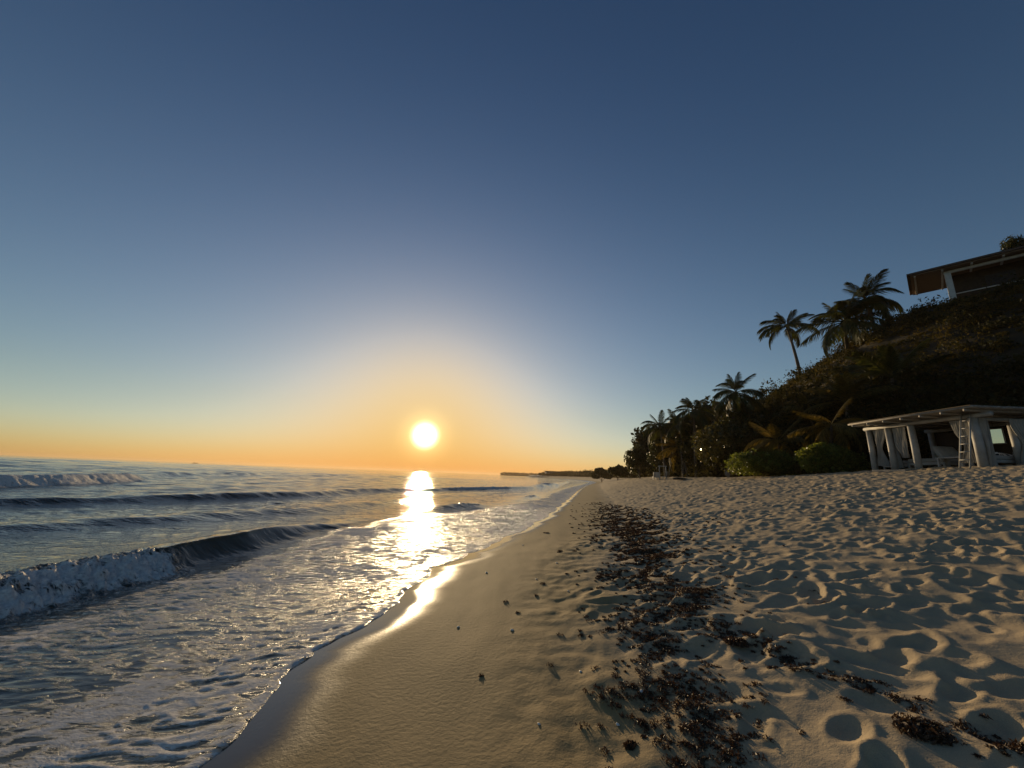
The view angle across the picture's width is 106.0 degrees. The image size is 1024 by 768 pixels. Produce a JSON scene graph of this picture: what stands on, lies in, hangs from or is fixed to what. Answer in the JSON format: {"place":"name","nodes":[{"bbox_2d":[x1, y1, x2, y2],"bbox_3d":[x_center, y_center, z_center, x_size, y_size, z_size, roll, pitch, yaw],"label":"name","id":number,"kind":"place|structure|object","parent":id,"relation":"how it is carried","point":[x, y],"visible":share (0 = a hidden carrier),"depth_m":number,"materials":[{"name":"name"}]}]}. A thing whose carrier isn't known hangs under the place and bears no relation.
{"place":"outdoors","nodes":[
{"label":"outdoors","id":0,"kind":"place"},
{"bbox_2d":[0,455,594,767],"label":"sea","id":1,"kind":"structure","parent":0,"point":[157,614],"depth_m":5.69,"materials":[{"name":"liquid"}]},
{"bbox_2d":[0,0,1023,474],"label":"sky","id":2,"kind":"structure","parent":0,"point":[492,237],"materials":[{"name":"blue"}]},
{"bbox_2d":[500,474,528,475],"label":"headland","id":3,"kind":"structure","parent":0,"point":[514,474],"depth_m":1480.99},
{"bbox_2d":[500,472,537,474],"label":"headland woodland","id":4,"kind":"object","parent":3,"relation":"on","point":[524,473],"visible":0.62,"depth_m":1494.80,"materials":[{"name":"green plant"}]},
{"bbox_2d":[200,464,1023,767],"bbox_3d":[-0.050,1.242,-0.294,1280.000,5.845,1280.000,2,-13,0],"label":"beach sand","id":5,"kind":"structure","parent":0,"point":[914,578],"depth_m":3.27,"materials":[{"name":"beige sand"}]},
{"bbox_2d":[590,467,613,481],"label":"broadleaf tree","id":6,"kind":"object","parent":5,"relation":"on","point":[599,473],"visible":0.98,"depth_m":164.26,"materials":[{"name":"green plant"}]},
{"bbox_2d":[607,464,630,480],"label":"broadleaf tree","id":7,"kind":"object","parent":5,"relation":"on","point":[618,470],"visible":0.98,"depth_m":108.79,"materials":[{"name":"green plant"}]},
{"bbox_2d":[623,738,638,749],"bbox_3d":[0.656,1.994,2.135,0.087,0.043,0.097,-8,-17,37],"label":"seaweed clump","id":8,"kind":"object","parent":5,"relation":"on","point":[628,744],"visible":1,"depth_m":2.12,"materials":[{"name":"brown plant"}]},
{"bbox_2d":[624,444,654,478],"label":"broadleaf tree","id":9,"kind":"object","parent":5,"relation":"on","point":[637,460],"visible":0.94,"depth_m":66.49,"materials":[{"name":"green plant"}]},
{"bbox_2d":[640,410,677,475],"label":"palm tree","id":10,"kind":"object","parent":5,"relation":"on","point":[661,432],"visible":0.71,"depth_m":55.64,"materials":[{"name":"green plant"}]},
{"bbox_2d":[646,436,673,476],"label":"broadleaf tree","id":11,"kind":"object","parent":5,"relation":"on","point":[654,451],"visible":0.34,"depth_m":57.82,"materials":[{"name":"green plant"}]},
{"bbox_2d":[659,466,669,478],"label":"white stand","id":12,"kind":"object","parent":5,"relation":"on","point":[665,469],"visible":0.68,"depth_m":48.55,"materials":[{"name":"paint"}]},
{"bbox_2d":[663,431,678,463],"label":"broadleaf tree","id":13,"kind":"object","parent":5,"relation":"on","point":[665,445],"visible":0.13,"depth_m":55.56,"materials":[{"name":"green plant"}]},
{"bbox_2d":[655,433,693,476],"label":"palm tree","id":14,"kind":"object","parent":5,"relation":"on","point":[665,452],"visible":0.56,"depth_m":50.81,"materials":[{"name":"green plant"}]},
{"bbox_2d":[660,409,696,476],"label":"palm tree","id":15,"kind":"object","parent":5,"relation":"on","point":[672,429],"visible":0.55,"depth_m":49.75,"materials":[{"name":"green plant"}]},
{"bbox_2d":[672,477,685,479],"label":"driftwood log","id":16,"kind":"object","parent":5,"relation":"on","point":[678,478],"visible":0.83,"depth_m":41.48,"materials":[{"name":"brown wood"}]},
{"bbox_2d":[672,395,716,476],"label":"palm tree","id":17,"kind":"object","parent":5,"relation":"on","point":[700,419],"visible":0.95,"depth_m":47.26,"materials":[{"name":"green plant"}]},
{"bbox_2d":[694,438,727,472],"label":"broadleaf tree","id":18,"kind":"object","parent":5,"relation":"on","point":[707,461],"visible":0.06,"depth_m":42.30,"materials":[{"name":"green plant"}]},
{"bbox_2d":[722,635,749,648],"bbox_3d":[1.825,2.098,3.156,0.199,0.058,0.209,-6,-15,30],"label":"seaweed clump","id":19,"kind":"object","parent":5,"relation":"on","point":[735,641],"visible":1,"depth_m":3.12,"materials":[{"name":"brown plant"}]},
{"bbox_2d":[712,372,765,476],"bbox_3d":[22.972,4.059,38.718,4.955,11.288,5.300,-5,-15,29],"label":"palm tree","id":20,"kind":"object","parent":5,"relation":"on","point":[737,398],"visible":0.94,"depth_m":39.14,"materials":[{"name":"green plant"}]},
{"bbox_2d":[478,502,1023,767],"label":"seaweed","id":21,"kind":"object","parent":5,"relation":"on","point":[696,732],"visible":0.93,"depth_m":2.93,"materials":[{"name":"brown plant"}]},
{"bbox_2d":[724,448,803,476],"bbox_3d":[20.121,6.250,30.592,6.378,2.517,4.403,2,-13,0],"label":"shrub","id":22,"kind":"object","parent":5,"relation":"on","point":[773,463],"visible":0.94,"depth_m":29.82,"materials":[{"name":"green plant"}]},
{"bbox_2d":[744,418,810,475],"bbox_3d":[21.244,5.208,30.863,4.874,5.009,4.463,-11,-18,43],"label":"palm tree","id":23,"kind":"object","parent":5,"relation":"on","point":[770,444],"visible":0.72,"depth_m":30.37,"materials":[{"name":"green plant"}]},
{"bbox_2d":[787,398,870,451],"bbox_3d":[22.111,3.825,26.390,4.772,5.396,4.459,2,-13,0],"label":"palm tree","id":24,"kind":"object","parent":5,"relation":"on","point":[834,433],"visible":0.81,"depth_m":26.38,"materials":[{"name":"green plant"}]},
{"bbox_2d":[794,441,870,472],"bbox_3d":[21.262,4.990,25.553,4.637,2.308,3.015,2,-13,0],"label":"shrub","id":25,"kind":"object","parent":5,"relation":"on","point":[822,457],"visible":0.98,"depth_m":25.07,"materials":[{"name":"green plant"}]},
{"bbox_2d":[872,469,915,471],"bbox_3d":[19.986,4.531,20.183,0.700,0.100,1.700,0,-13,-5],"label":"boardwalk plank","id":26,"kind":"object","parent":5,"relation":"on","point":[891,470],"visible":0.74,"depth_m":20.16,"materials":[{"name":"grey wood"}]},
{"bbox_2d":[883,461,927,469],"bbox_3d":[21.834,4.600,21.417,1.000,0.620,1.600,2,-13,0],"label":"daybed","id":27,"kind":"object","parent":5,"relation":"on","point":[904,463],"visible":0.18,"depth_m":21.04,"materials":[{"name":"white paint"}]},
{"bbox_2d":[891,712,955,745],"bbox_3d":[2.132,1.785,2.011,0.246,0.065,0.276,-6,-16,33],"label":"seaweed clump","id":28,"kind":"object","parent":5,"relation":"on","point":[917,727],"visible":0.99,"depth_m":1.98,"materials":[{"name":"brown plant"}]},
{"bbox_2d":[848,405,1023,469],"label":"pavilion","id":29,"kind":"structure","parent":5,"relation":"on","point":[930,423],"depth_m":19.46,"materials":[{"name":"white paint"}]},
{"bbox_2d":[873,429,890,465],"bbox_3d":[20.654,3.574,21.572,0.217,2.006,0.744,2,-13,0],"label":"curtain","id":30,"kind":"object","parent":29,"relation":"hanging from","point":[882,458],"visible":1,"depth_m":21.59,"materials":[{"name":"fabric"}]},
{"bbox_2d":[891,429,903,467],"bbox_3d":[20.877,3.493,20.976,0.206,2.106,0.449,2,-13,0],"label":"curtain","id":31,"kind":"object","parent":29,"relation":"hanging from","point":[900,463],"visible":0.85,"depth_m":20.77,"materials":[{"name":"fabric"}]},
{"bbox_2d":[892,427,909,457],"bbox_3d":[20.724,3.136,20.581,0.217,1.606,0.720,2,-13,0],"label":"curtain","id":32,"kind":"object","parent":29,"relation":"hanging from","point":[900,439],"visible":1,"depth_m":20.53,"materials":[{"name":"fabric"}]},
{"bbox_2d":[949,419,976,462],"bbox_3d":[20.760,2.655,17.781,0.224,1.956,0.748,2,-13,0],"label":"curtain","id":33,"kind":"object","parent":29,"relation":"hanging from","point":[955,425],"visible":0.69,"depth_m":17.68,"materials":[{"name":"fabric"}]},
{"bbox_2d":[959,412,971,468],"bbox_3d":[20.275,2.548,17.263,0.686,2.600,0.468,2,-13,0],"label":"ladder","id":34,"kind":"object","parent":29,"relation":"attached to","point":[960,439],"visible":0.91,"depth_m":17.27,"materials":[{"name":"white paint"}]},
{"bbox_2d":[978,418,998,465],"bbox_3d":[20.930,2.543,16.951,0.327,2.106,0.198,2,-13,0],"label":"curtain","id":35,"kind":"object","parent":29,"relation":"hanging from","point":[985,429],"visible":0.98,"depth_m":16.93,"materials":[{"name":"fabric"}]},
{"bbox_2d":[990,421,1006,443],"bbox_3d":[23.225,2.207,18.613,0.052,1.370,0.620,5,-14,-13],"label":"mirror","id":36,"kind":"object","parent":29,"relation":"hanging from","point":[997,435],"visible":0.59,"depth_m":18.43,"materials":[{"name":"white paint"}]},
{"bbox_2d":[1008,419,1023,464],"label":"curtain","id":37,"kind":"object","parent":29,"relation":"hanging from","point":[1017,426],"visible":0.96,"depth_m":17.05,"materials":[{"name":"fabric"}]},
{"bbox_2d":[907,446,967,467],"bbox_3d":[21.813,3.869,19.894,1.250,1.223,1.700,3,-13,-5],"label":"daybed","id":38,"kind":"object","parent":5,"relation":"on","point":[940,451],"visible":0.73,"depth_m":19.38,"materials":[{"name":"white fabric"}]},
{"bbox_2d":[935,457,974,466],"bbox_3d":[21.216,3.789,18.468,0.600,0.560,1.150,2,-13,0],"label":"table","id":39,"kind":"object","parent":5,"relation":"on","point":[948,461],"visible":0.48,"depth_m":18.81,"materials":[{"name":"white paint"}]},
{"bbox_2d":[975,455,1015,464],"bbox_3d":[22.623,3.634,17.696,2.300,0.620,1.000,2,-13,0],"label":"daybed","id":40,"kind":"object","parent":5,"relation":"on","point":[1005,460],"visible":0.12,"depth_m":17.28,"materials":[{"name":"white fabric"}]},
{"bbox_2d":[545,286,1023,476],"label":"hill","id":41,"kind":"structure","parent":0,"point":[1018,337],"depth_m":29.52,"materials":[{"name":"green plant"}]},
{"bbox_2d":[538,396,718,477],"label":"coastal woodland","id":42,"kind":"object","parent":41,"relation":"on","point":[641,440],"visible":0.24,"depth_m":75.81,"materials":[{"name":"green plant"}]},
{"bbox_2d":[674,427,703,465],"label":"broadleaf tree","id":43,"kind":"object","parent":41,"relation":"on","point":[684,439],"visible":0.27,"depth_m":49.66,"materials":[{"name":"green plant"}]},
{"bbox_2d":[690,408,785,464],"bbox_3d":[23.424,5.947,39.386,9.302,7.544,7.500,2,-13,0],"label":"broadleaf tree","id":44,"kind":"object","parent":41,"relation":"on","point":[726,433],"visible":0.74,"depth_m":38.74,"materials":[{"name":"green plant"}]},
{"bbox_2d":[757,309,820,372],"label":"palm tree","id":45,"kind":"object","parent":41,"relation":"on","point":[774,330],"visible":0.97,"depth_m":54.70,"materials":[{"name":"green plant"}]},
{"bbox_2d":[785,428,812,455],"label":"broadleaf tree","id":46,"kind":"object","parent":41,"relation":"on","point":[804,435],"visible":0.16,"depth_m":30.67,"materials":[{"name":"green plant"}]},
{"bbox_2d":[769,391,844,430],"bbox_3d":[26.345,3.140,33.985,6.542,5.494,5.474,-8,-17,36],"label":"palm tree","id":47,"kind":"object","parent":41,"relation":"on","point":[801,399],"visible":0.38,"depth_m":34.06,"materials":[{"name":"green plant"}]},
{"bbox_2d":[643,351,1023,476],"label":"undergrowth","id":48,"kind":"object","parent":41,"relation":"on","point":[943,395],"visible":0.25,"depth_m":28.06,"materials":[{"name":"green plant"}]},
{"bbox_2d":[793,292,886,361],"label":"palm tree","id":49,"kind":"object","parent":41,"relation":"on","point":[845,329],"visible":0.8,"depth_m":42.26,"materials":[{"name":"green plant"}]},
{"bbox_2d":[660,268,1023,476],"bbox_3d":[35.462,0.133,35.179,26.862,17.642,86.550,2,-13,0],"label":"hillside bushes","id":50,"kind":"object","parent":41,"relation":"on","point":[987,326],"visible":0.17,"depth_m":31.34,"materials":[{"name":"green plant"}]},
{"bbox_2d":[797,371,904,427],"bbox_3d":[26.384,2.326,30.119,5.596,6.400,5.906,-2,-14,19],"label":"palm tree","id":51,"kind":"object","parent":41,"relation":"on","point":[842,389],"visible":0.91,"depth_m":30.00,"materials":[{"name":"green plant"}]},
{"bbox_2d":[825,269,904,329],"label":"palm tree","id":52,"kind":"object","parent":41,"relation":"on","point":[863,292],"visible":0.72,"depth_m":42.08,"materials":[{"name":"green plant"}]},
{"bbox_2d":[839,338,955,413],"bbox_3d":[29.229,-0.019,30.017,6.539,5.849,6.540,-2,-14,19],"label":"palm tree","id":53,"kind":"object","parent":41,"relation":"on","point":[886,362],"visible":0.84,"depth_m":29.24,"materials":[{"name":"green plant"}]},
{"bbox_2d":[906,245,1023,299],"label":"hilltop house","id":54,"kind":"structure","parent":41,"relation":"on","point":[963,278],"depth_m":37.58,"materials":[{"name":"tile"}]},
{"bbox_2d":[985,269,1016,291],"bbox_3d":[46.348,-9.672,36.515,0.140,1.900,1.800,14,-18,-41],"label":"window","id":55,"kind":"structure","parent":54,"relation":"in","point":[994,277],"depth_m":36.59,"materials":[{"name":"glass"}]},
{"bbox_2d":[999,234,1023,250],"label":"roof plant","id":56,"kind":"object","parent":54,"relation":"on","point":[1012,242],"visible":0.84,"depth_m":35.13,"materials":[{"name":"green plant"}]},
{"bbox_2d":[989,403,1020,428],"bbox_3d":[26.533,2.617,20.368,2.240,3.228,1.805,-4,-15,24],"label":"broadleaf tree","id":57,"kind":"object","parent":41,"relation":"on","point":[1014,404],"visible":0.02,"depth_m":20.33,"materials":[{"name":"green plant"}]}
]}

